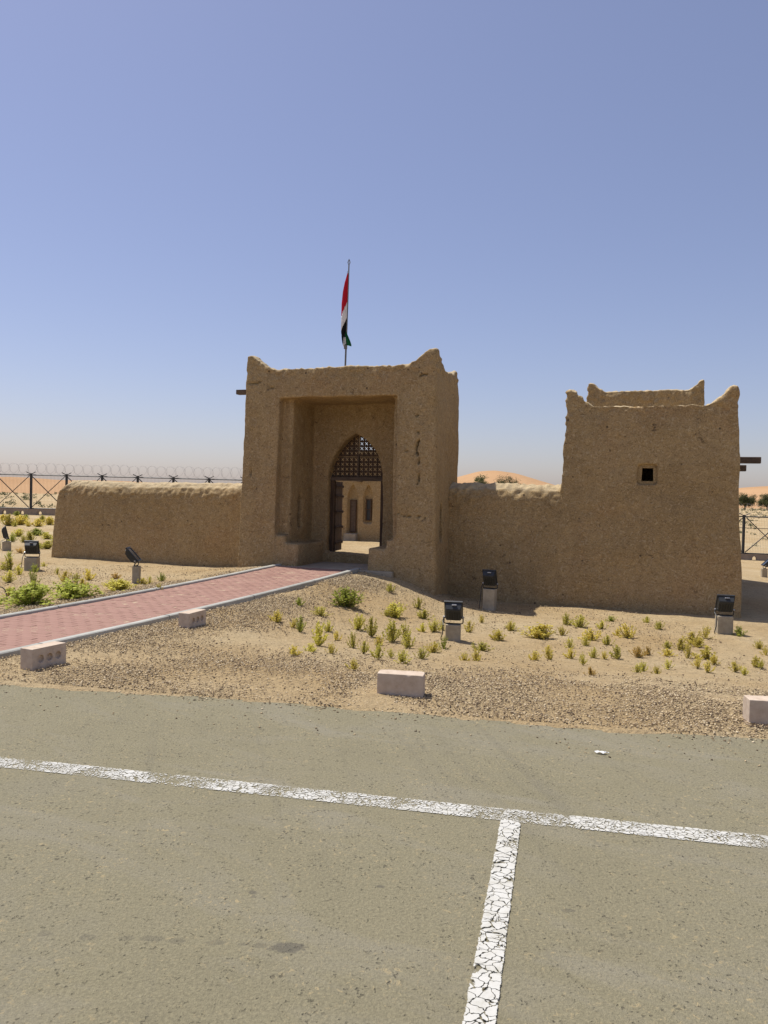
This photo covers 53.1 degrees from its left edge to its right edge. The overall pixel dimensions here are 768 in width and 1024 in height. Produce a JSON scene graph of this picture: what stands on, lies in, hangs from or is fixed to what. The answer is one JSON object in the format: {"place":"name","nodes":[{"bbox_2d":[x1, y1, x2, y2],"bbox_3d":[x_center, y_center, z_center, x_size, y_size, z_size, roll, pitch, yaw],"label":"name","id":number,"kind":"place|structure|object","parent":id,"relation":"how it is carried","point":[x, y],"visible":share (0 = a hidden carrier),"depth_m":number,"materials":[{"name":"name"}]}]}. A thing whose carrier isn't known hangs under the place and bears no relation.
{"place":"outdoors","nodes":[
{"label":"outdoors","id":0,"kind":"place"},
{"bbox_2d":[0,477,151,493],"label":"dune","id":1,"kind":"structure","parent":0,"point":[37,487],"depth_m":217.19,"materials":[{"name":"beige sand"}]},
{"bbox_2d":[0,564,360,658],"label":"path","id":2,"kind":"structure","parent":0,"point":[78,620],"depth_m":10.42,"materials":[{"name":"red brick"}]},
{"bbox_2d":[0,685,767,1023],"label":"parking asphalt","id":3,"kind":"structure","parent":0,"point":[204,861],"depth_m":3.29,"materials":[{"name":"asphalt"}]},
{"bbox_2d":[0,492,767,739],"bbox_3d":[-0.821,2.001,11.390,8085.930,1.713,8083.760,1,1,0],"label":"ground","id":4,"kind":"structure","parent":0,"point":[753,620],"depth_m":9.16,"materials":[{"name":"beige sand"}]},
{"bbox_2d":[0,526,10,550],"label":"floodlight","id":5,"kind":"object","parent":4,"relation":"on","point":[6,545],"visible":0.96,"depth_m":20.42,"materials":[{"name":"grey concrete"}]},
{"bbox_2d":[0,570,16,582],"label":"desert shrub","id":6,"kind":"object","parent":4,"relation":"on","point":[9,578],"visible":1,"depth_m":13.28,"materials":[{"name":"yellow plant"}]},
{"bbox_2d":[0,514,17,525],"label":"desert shrub","id":7,"kind":"object","parent":4,"relation":"on","point":[8,519],"visible":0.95,"depth_m":31.81,"materials":[{"name":"yellow plant"}]},
{"bbox_2d":[0,555,20,570],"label":"desert shrub","id":8,"kind":"object","parent":4,"relation":"on","point":[8,565],"visible":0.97,"depth_m":15.41,"materials":[{"name":"yellow plant"}]},
{"bbox_2d":[11,528,23,536],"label":"desert shrub","id":9,"kind":"object","parent":4,"relation":"on","point":[19,533],"visible":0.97,"depth_m":25.95,"materials":[{"name":"yellow plant"}]},
{"bbox_2d":[13,515,29,524],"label":"desert shrub","id":10,"kind":"object","parent":4,"relation":"on","point":[21,520],"visible":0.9,"depth_m":32.62,"materials":[{"name":"yellow plant"}]},
{"bbox_2d":[25,531,36,539],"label":"desert shrub","id":11,"kind":"object","parent":4,"relation":"on","point":[30,536],"visible":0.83,"depth_m":24.10,"materials":[{"name":"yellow plant"}]},
{"bbox_2d":[21,540,40,570],"bbox_3d":[-7.114,1.012,15.506,0.335,0.882,0.265,1,1,-6],"label":"floodlight","id":12,"kind":"object","parent":4,"relation":"on","point":[31,546],"visible":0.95,"depth_m":15.43,"materials":[{"name":"grey concrete"}]},
{"bbox_2d":[27,570,40,586],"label":"desert shrub","id":13,"kind":"object","parent":4,"relation":"on","point":[32,577],"visible":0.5,"depth_m":12.15,"materials":[{"name":"green plant"}]},
{"bbox_2d":[0,581,68,609],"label":"desert shrub","id":14,"kind":"object","parent":4,"relation":"on","point":[34,593],"visible":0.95,"depth_m":10.46,"materials":[{"name":"green plant"}]},
{"bbox_2d":[24,528,45,535],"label":"desert shrub","id":15,"kind":"object","parent":4,"relation":"on","point":[36,532],"visible":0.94,"depth_m":26.83,"materials":[{"name":"green plant"}]},
{"bbox_2d":[30,518,44,526],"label":"desert shrub","id":16,"kind":"object","parent":4,"relation":"on","point":[37,522],"visible":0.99,"depth_m":31.88,"materials":[{"name":"yellow plant"}]},
{"bbox_2d":[20,641,65,670],"bbox_3d":[-3.050,1.291,6.894,0.150,0.195,0.370,2,1,25],"label":"concrete block","id":17,"kind":"object","parent":4,"relation":"on","point":[39,656],"depth_m":6.81,"materials":[{"name":"white concrete"}]},
{"bbox_2d":[39,540,52,548],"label":"desert shrub","id":18,"kind":"object","parent":4,"relation":"on","point":[47,544],"visible":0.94,"depth_m":21.25,"materials":[{"name":"yellow plant"}]},
{"bbox_2d":[43,516,53,524],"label":"desert shrub","id":19,"kind":"object","parent":4,"relation":"on","point":[49,520],"visible":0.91,"depth_m":33.25,"materials":[{"name":"yellow plant"}]},
{"bbox_2d":[58,570,70,581],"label":"desert shrub","id":20,"kind":"object","parent":4,"relation":"on","point":[62,578],"visible":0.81,"depth_m":13.36,"materials":[{"name":"yellow plant"}]},
{"bbox_2d":[48,577,103,598],"bbox_3d":[-4.576,1.125,11.180,0.818,0.300,0.688,2,1,25],"label":"desert shrub","id":21,"kind":"object","parent":4,"relation":"on","point":[72,589],"visible":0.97,"depth_m":11.13,"materials":[{"name":"green plant"}]},
{"bbox_2d":[68,572,86,583],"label":"desert shrub","id":22,"kind":"object","parent":4,"relation":"on","point":[75,577],"visible":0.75,"depth_m":13.07,"materials":[{"name":"yellow plant"}]},
{"bbox_2d":[83,568,96,579],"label":"desert shrub","id":23,"kind":"object","parent":4,"relation":"on","point":[88,576],"visible":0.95,"depth_m":13.69,"materials":[{"name":"yellow plant"}]},
{"bbox_2d":[101,578,136,590],"bbox_3d":[-4.144,1.142,12.091,0.552,0.210,0.585,8,8,30],"label":"desert shrub","id":24,"kind":"object","parent":4,"relation":"on","point":[120,584],"visible":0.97,"depth_m":12.06,"materials":[{"name":"yellow plant"}]},
{"bbox_2d":[125,547,141,582],"bbox_3d":[-4.285,1.038,13.137,0.248,0.883,0.295,1,1,-4],"label":"floodlight","id":25,"kind":"object","parent":4,"relation":"on","point":[132,556],"visible":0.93,"depth_m":13.06,"materials":[{"name":"black metal"}]},
{"bbox_2d":[51,480,241,567],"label":"wall","id":26,"kind":"structure","parent":4,"relation":"on","point":[187,524],"depth_m":17.82,"materials":[{"name":"paint"}]},
{"bbox_2d":[178,609,205,628],"bbox_3d":[-2.300,1.286,9.234,0.150,0.195,0.370,2,1,18],"label":"concrete block","id":27,"kind":"object","parent":4,"relation":"on","point":[192,618],"depth_m":9.12,"materials":[{"name":"white concrete"}]},
{"bbox_2d":[267,610,282,621],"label":"desert shrub","id":28,"kind":"object","parent":4,"relation":"on","point":[278,617],"visible":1,"depth_m":10.16,"materials":[{"name":"yellow plant"}]},
{"bbox_2d":[289,646,302,655],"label":"desert shrub","id":29,"kind":"object","parent":4,"relation":"on","point":[293,651],"visible":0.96,"depth_m":7.81,"materials":[{"name":"yellow plant"}]},
{"bbox_2d":[295,614,305,632],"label":"desert shrub","id":30,"kind":"object","parent":4,"relation":"on","point":[300,624],"visible":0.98,"depth_m":9.77,"materials":[{"name":"green plant"}]},
{"bbox_2d":[304,643,316,651],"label":"desert shrub","id":31,"kind":"object","parent":4,"relation":"on","point":[311,648],"visible":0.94,"depth_m":8.09,"materials":[{"name":"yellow plant"}]},
{"bbox_2d":[311,621,327,645],"bbox_3d":[-0.721,1.390,8.736,0.197,0.320,0.192,1,1,0],"label":"desert shrub","id":32,"kind":"object","parent":4,"relation":"on","point":[319,641],"visible":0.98,"depth_m":8.71,"materials":[{"name":"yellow plant"}]},
{"bbox_2d":[313,606,332,615],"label":"desert shrub","id":33,"kind":"object","parent":4,"relation":"on","point":[321,612],"visible":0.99,"depth_m":11.00,"materials":[{"name":"yellow plant"}]},
{"bbox_2d":[324,642,337,653],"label":"desert shrub","id":34,"kind":"object","parent":4,"relation":"on","point":[331,650],"visible":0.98,"depth_m":8.12,"materials":[{"name":"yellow plant"}]},
{"bbox_2d":[329,586,363,607],"bbox_3d":[-0.541,1.319,11.917,0.605,0.364,0.507,1,1,8],"label":"desert shrub","id":35,"kind":"object","parent":4,"relation":"on","point":[346,598],"visible":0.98,"depth_m":11.85,"materials":[{"name":"green plant"}]},
{"bbox_2d":[236,348,458,595],"bbox_3d":[-0.849,-0.543,16.209,4.672,5.327,2.211,2,1,19],"label":"gatehouse","id":36,"kind":"object","parent":4,"relation":"on","point":[306,429],"visible":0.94,"depth_m":15.70,"materials":[{"name":"paint"}]},
{"bbox_2d":[334,482,343,550],"bbox_3d":[-1.008,0.091,17.163,0.088,1.530,0.530,2,1,13],"label":"door leaf","id":37,"kind":"structure","parent":36,"relation":"in","point":[338,526],"depth_m":17.10,"materials":[{"name":"brown wood"}]},
{"bbox_2d":[344,259,350,365],"bbox_3d":[-0.773,-3.898,15.906,0.095,2.652,0.075,1,1,-26],"label":"flagpole","id":38,"kind":"object","parent":36,"relation":"on","point":[345,346],"visible":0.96,"depth_m":15.89,"materials":[{"name":"metal"}]},
{"bbox_2d":[341,273,350,346],"bbox_3d":[-0.768,-4.171,15.871,0.225,1.506,0.066,2,1,19],"label":"flag","id":39,"kind":"object","parent":38,"relation":"hanging from","point":[345,339],"visible":1,"depth_m":15.88,"materials":[{"name":"red fabric"}]},
{"bbox_2d":[345,657,358,669],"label":"desert shrub","id":40,"kind":"object","parent":4,"relation":"on","point":[353,663],"visible":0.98,"depth_m":7.20,"materials":[{"name":"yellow plant"}]},
{"bbox_2d":[346,632,358,647],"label":"desert shrub","id":41,"kind":"object","parent":4,"relation":"on","point":[352,642],"visible":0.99,"depth_m":8.90,"materials":[{"name":"green plant"}]},
{"bbox_2d":[336,438,380,541],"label":"yard house","id":42,"kind":"structure","parent":4,"relation":"on","point":[361,510],"depth_m":27.86,"materials":[{"name":"paint"}]},
{"bbox_2d":[350,500,356,531],"bbox_3d":[-1.121,0.148,28.067,0.240,1.180,0.070,2,1,19],"label":"door","id":43,"kind":"structure","parent":42,"relation":"in","point":[353,503],"depth_m":28.05,"materials":[{"name":"brown wood"}]},
{"bbox_2d":[365,499,371,520],"bbox_3d":[-0.553,-0.075,27.867,0.210,0.780,0.070,2,1,19],"label":"window","id":44,"kind":"structure","parent":42,"relation":"in","point":[368,501],"depth_m":27.86,"materials":[{"name":"brown wood"}]},
{"bbox_2d":[349,613,367,630],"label":"desert shrub","id":45,"kind":"object","parent":4,"relation":"on","point":[358,625],"visible":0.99,"depth_m":10.48,"materials":[{"name":"yellow plant"}]},
{"bbox_2d":[357,641,369,653],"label":"desert shrub","id":46,"kind":"object","parent":4,"relation":"on","point":[363,649],"visible":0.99,"depth_m":8.49,"materials":[{"name":"green plant"}]},
{"bbox_2d":[364,616,377,636],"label":"desert shrub","id":47,"kind":"object","parent":4,"relation":"on","point":[372,631],"visible":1,"depth_m":10.12,"materials":[{"name":"green plant"}]},
{"bbox_2d":[369,643,384,659],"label":"desert shrub","id":48,"kind":"object","parent":4,"relation":"on","point":[378,651],"visible":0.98,"depth_m":8.02,"materials":[{"name":"green plant"}]},
{"bbox_2d":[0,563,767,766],"bbox_3d":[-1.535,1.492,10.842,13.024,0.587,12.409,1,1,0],"label":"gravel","id":49,"kind":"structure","parent":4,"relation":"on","point":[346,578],"depth_m":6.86,"materials":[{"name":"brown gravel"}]},
{"bbox_2d":[743,695,767,727],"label":"concrete block","id":50,"kind":"object","parent":49,"relation":"on","point":[755,709],"depth_m":5.54,"materials":[{"name":"white concrete"}]},
{"bbox_2d":[0,463,767,560],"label":"security fence","id":51,"kind":"object","parent":4,"relation":"on","point":[30,510],"visible":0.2,"depth_m":44.82,"materials":[{"name":"grey metal"}]},
{"bbox_2d":[0,492,767,545],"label":"scrub","id":52,"kind":"object","parent":4,"relation":"on","point":[24,497],"visible":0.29,"depth_m":101.36,"materials":[{"name":"green plant"}]},
{"bbox_2d":[381,618,403,642],"bbox_3d":[0.088,1.524,9.885,0.266,0.335,0.271,1,1,-24],"label":"desert shrub","id":53,"kind":"object","parent":4,"relation":"on","point":[392,636],"visible":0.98,"depth_m":9.85,"materials":[{"name":"green plant"}]},
{"bbox_2d":[385,602,407,618],"bbox_3d":[0.170,1.507,11.865,0.308,0.304,0.346,2,1,23],"label":"desert shrub","id":54,"kind":"object","parent":4,"relation":"on","point":[394,609],"visible":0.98,"depth_m":11.81,"materials":[{"name":"yellow plant"}]},
{"bbox_2d":[377,669,424,697],"bbox_3d":[0.139,1.384,6.174,0.370,0.195,0.152,2,1,9],"label":"concrete block","id":55,"kind":"object","parent":4,"relation":"on","point":[401,683],"depth_m":6.10,"materials":[{"name":"white concrete"}]},
{"bbox_2d":[393,649,412,663],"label":"desert shrub","id":56,"kind":"object","parent":4,"relation":"on","point":[401,659],"visible":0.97,"depth_m":7.83,"materials":[{"name":"green plant"}]},
{"bbox_2d":[397,621,411,638],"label":"desert shrub","id":57,"kind":"object","parent":4,"relation":"on","point":[405,629],"visible":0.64,"depth_m":10.20,"materials":[{"name":"green plant"}]},
{"bbox_2d":[401,630,415,647],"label":"desert shrub","id":58,"kind":"object","parent":4,"relation":"on","point":[406,642],"visible":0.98,"depth_m":9.28,"materials":[{"name":"green plant"}]},
{"bbox_2d":[413,646,430,658],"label":"desert shrub","id":59,"kind":"object","parent":4,"relation":"on","point":[421,654],"visible":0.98,"depth_m":8.29,"materials":[{"name":"green plant"}]},
{"bbox_2d":[416,609,433,618],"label":"desert shrub","id":60,"kind":"object","parent":4,"relation":"on","point":[424,613],"visible":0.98,"depth_m":12.08,"materials":[{"name":"green plant"}]},
{"bbox_2d":[424,642,441,652],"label":"desert shrub","id":61,"kind":"object","parent":4,"relation":"on","point":[433,649],"visible":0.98,"depth_m":9.02,"materials":[{"name":"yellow plant"}]},
{"bbox_2d":[427,617,441,631],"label":"desert shrub","id":62,"kind":"object","parent":4,"relation":"on","point":[433,628],"visible":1,"depth_m":11.09,"materials":[{"name":"green plant"}]},
{"bbox_2d":[437,636,450,648],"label":"desert shrub","id":63,"kind":"object","parent":4,"relation":"on","point":[443,644],"visible":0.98,"depth_m":9.46,"materials":[{"name":"green plant"}]},
{"bbox_2d":[440,600,463,641],"bbox_3d":[0.928,1.604,10.452,0.310,0.815,0.239,1,1,8],"label":"floodlight","id":64,"kind":"object","parent":4,"relation":"on","point":[453,610],"visible":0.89,"depth_m":10.38,"materials":[{"name":"grey concrete"}]},
{"bbox_2d":[464,620,474,631],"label":"desert shrub","id":65,"kind":"object","parent":4,"relation":"on","point":[468,628],"visible":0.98,"depth_m":11.32,"materials":[{"name":"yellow plant"}]},
{"bbox_2d":[472,648,481,660],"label":"desert shrub","id":66,"kind":"object","parent":4,"relation":"on","point":[476,654],"visible":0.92,"depth_m":8.35,"materials":[{"name":"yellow plant"}]},
{"bbox_2d":[473,472,488,483],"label":"desert tree","id":67,"kind":"object","parent":4,"relation":"on","point":[480,479],"visible":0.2,"depth_m":159.05,"materials":[{"name":"green plant"}]},
{"bbox_2d":[471,640,494,651],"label":"desert shrub","id":68,"kind":"object","parent":4,"relation":"on","point":[482,646],"visible":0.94,"depth_m":9.55,"materials":[{"name":"green plant"}]},
{"bbox_2d":[479,569,497,610],"bbox_3d":[1.913,1.547,14.034,0.315,1.009,0.257,2,1,22],"label":"floodlight","id":69,"kind":"object","parent":4,"relation":"on","point":[489,594],"visible":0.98,"depth_m":13.96,"materials":[{"name":"grey concrete"}]},
{"bbox_2d":[488,629,506,640],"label":"desert shrub","id":70,"kind":"object","parent":4,"relation":"on","point":[498,637],"visible":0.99,"depth_m":10.70,"materials":[{"name":"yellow plant"}]},
{"bbox_2d":[448,482,560,605],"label":"wall","id":71,"kind":"structure","parent":4,"relation":"on","point":[508,533],"depth_m":15.13,"materials":[{"name":"paint"}]},
{"bbox_2d":[496,474,520,484],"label":"desert tree","id":72,"kind":"object","parent":4,"relation":"on","point":[503,480],"visible":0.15,"depth_m":159.55,"materials":[{"name":"green plant"}]},
{"bbox_2d":[528,650,542,660],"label":"desert shrub","id":73,"kind":"object","parent":4,"relation":"on","point":[534,655],"visible":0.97,"depth_m":8.96,"materials":[{"name":"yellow plant"}]},
{"bbox_2d":[520,622,555,638],"bbox_3d":[2.235,1.724,11.088,0.520,0.273,0.431,1,2,-29],"label":"desert shrub","id":74,"kind":"object","parent":4,"relation":"on","point":[540,632],"visible":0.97,"depth_m":11.07,"materials":[{"name":"yellow plant"}]},
{"bbox_2d":[562,612,572,624],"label":"desert shrub","id":75,"kind":"object","parent":4,"relation":"on","point":[566,619],"visible":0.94,"depth_m":12.52,"materials":[{"name":"green plant"}]},
{"bbox_2d":[562,647,575,658],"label":"desert shrub","id":76,"kind":"object","parent":4,"relation":"on","point":[570,652],"visible":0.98,"depth_m":9.48,"materials":[{"name":"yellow plant"}]},
{"bbox_2d":[569,615,589,627],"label":"desert shrub","id":77,"kind":"object","parent":4,"relation":"on","point":[580,623],"visible":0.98,"depth_m":12.28,"materials":[{"name":"green plant"}]},
{"bbox_2d":[578,628,601,639],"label":"desert shrub","id":78,"kind":"object","parent":4,"relation":"on","point":[590,635],"visible":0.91,"depth_m":11.05,"materials":[{"name":"yellow plant"}]},
{"bbox_2d":[602,635,614,644],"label":"desert shrub","id":79,"kind":"object","parent":4,"relation":"on","point":[607,640],"visible":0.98,"depth_m":10.72,"materials":[{"name":"green plant"}]},
{"bbox_2d":[609,644,620,658],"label":"desert shrub","id":80,"kind":"object","parent":4,"relation":"on","point":[617,649],"visible":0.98,"depth_m":9.65,"materials":[{"name":"green plant"}]},
{"bbox_2d":[616,623,635,638],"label":"desert shrub","id":81,"kind":"object","parent":4,"relation":"on","point":[625,630],"visible":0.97,"depth_m":11.38,"materials":[{"name":"yellow plant"}]},
{"bbox_2d":[628,646,647,657],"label":"desert shrub","id":82,"kind":"object","parent":4,"relation":"on","point":[638,652],"visible":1,"depth_m":9.88,"materials":[{"name":"orange plant"}]},
{"bbox_2d":[557,380,760,617],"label":"mud tower","id":83,"kind":"structure","parent":4,"relation":"on","point":[649,510],"depth_m":14.29,"materials":[{"name":"paint"}]},
{"bbox_2d":[657,648,676,655],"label":"desert shrub","id":84,"kind":"object","parent":4,"relation":"on","point":[667,653],"visible":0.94,"depth_m":10.04,"materials":[{"name":"yellow plant"}]},
{"bbox_2d":[670,638,688,649],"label":"desert shrub","id":85,"kind":"object","parent":4,"relation":"on","point":[680,644],"visible":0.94,"depth_m":10.54,"materials":[{"name":"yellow plant"}]},
{"bbox_2d":[682,642,693,658],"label":"desert shrub","id":86,"kind":"object","parent":4,"relation":"on","point":[687,652],"visible":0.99,"depth_m":9.89,"materials":[{"name":"yellow plant"}]},
{"bbox_2d":[681,631,702,643],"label":"desert shrub","id":87,"kind":"object","parent":4,"relation":"on","point":[692,637],"visible":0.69,"depth_m":11.13,"materials":[{"name":"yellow plant"}]},
{"bbox_2d":[688,637,704,646],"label":"desert shrub","id":88,"kind":"object","parent":4,"relation":"on","point":[698,642],"visible":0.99,"depth_m":10.85,"materials":[{"name":"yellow plant"}]},
{"bbox_2d":[690,657,704,668],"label":"desert shrub","id":89,"kind":"object","parent":4,"relation":"on","point":[697,664],"visible":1,"depth_m":9.23,"materials":[{"name":"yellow plant"}]},
{"bbox_2d":[691,645,715,659],"bbox_3d":[4.113,1.827,9.912,0.278,0.210,0.299,1,1,-7],"label":"desert shrub","id":90,"kind":"object","parent":4,"relation":"on","point":[705,652],"visible":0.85,"depth_m":9.91,"materials":[{"name":"yellow plant"}]},
{"bbox_2d":[698,625,714,638],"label":"desert shrub","id":91,"kind":"object","parent":4,"relation":"on","point":[706,633],"visible":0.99,"depth_m":11.59,"materials":[{"name":"yellow plant"}]},
{"bbox_2d":[703,660,715,672],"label":"desert shrub","id":92,"kind":"object","parent":4,"relation":"on","point":[707,666],"visible":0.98,"depth_m":8.86,"materials":[{"name":"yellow plant"}]},
{"bbox_2d":[707,654,719,664],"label":"desert shrub","id":93,"kind":"object","parent":4,"relation":"on","point":[714,661],"visible":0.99,"depth_m":9.56,"materials":[{"name":"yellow plant"}]},
{"bbox_2d":[714,594,734,634],"bbox_3d":[5.307,1.727,12.019,0.325,0.888,0.250,2,1,10],"label":"floodlight","id":94,"kind":"object","parent":4,"relation":"on","point":[724,623],"visible":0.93,"depth_m":11.95,"materials":[{"name":"grey concrete"}]},
{"bbox_2d":[728,660,741,671],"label":"desert shrub","id":95,"kind":"object","parent":4,"relation":"on","point":[735,668],"visible":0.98,"depth_m":9.10,"materials":[{"name":"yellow plant"}]},
{"bbox_2d":[732,626,747,635],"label":"desert shrub","id":96,"kind":"object","parent":4,"relation":"on","point":[738,630],"visible":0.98,"depth_m":11.80,"materials":[{"name":"green plant"}]},
{"bbox_2d":[739,492,757,509],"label":"desert tree","id":97,"kind":"object","parent":4,"relation":"on","point":[745,499],"visible":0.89,"depth_m":158.85,"materials":[{"name":"green plant"}]},
{"bbox_2d":[751,655,763,666],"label":"desert shrub","id":98,"kind":"object","parent":4,"relation":"on","point":[754,663],"visible":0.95,"depth_m":9.50,"materials":[{"name":"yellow plant"}]},
{"bbox_2d":[752,639,767,648],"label":"desert shrub","id":99,"kind":"object","parent":4,"relation":"on","point":[759,644],"visible":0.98,"depth_m":10.87,"materials":[{"name":"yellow plant"}]},
{"bbox_2d":[756,493,767,509],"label":"desert tree","id":100,"kind":"object","parent":4,"relation":"on","point":[763,501],"visible":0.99,"depth_m":159.86,"materials":[{"name":"green plant"}]},
{"bbox_2d":[761,559,767,577],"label":"floodlight","id":101,"kind":"object","parent":4,"relation":"on","point":[764,572],"visible":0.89,"depth_m":22.07,"materials":[{"name":"grey concrete"}]},
{"bbox_2d":[0,0,767,487],"label":"sky","id":102,"kind":"structure","parent":0,"point":[550,198],"materials":[{"name":"blue"}]},
{"bbox_2d":[457,471,552,484],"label":"dune","id":103,"kind":"structure","parent":0,"point":[491,475],"depth_m":236.73,"materials":[{"name":"beige sand"}]},
{"bbox_2d":[739,486,767,508],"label":"dune","id":104,"kind":"structure","parent":0,"point":[756,491],"depth_m":238.74,"materials":[{"name":"beige sand"}]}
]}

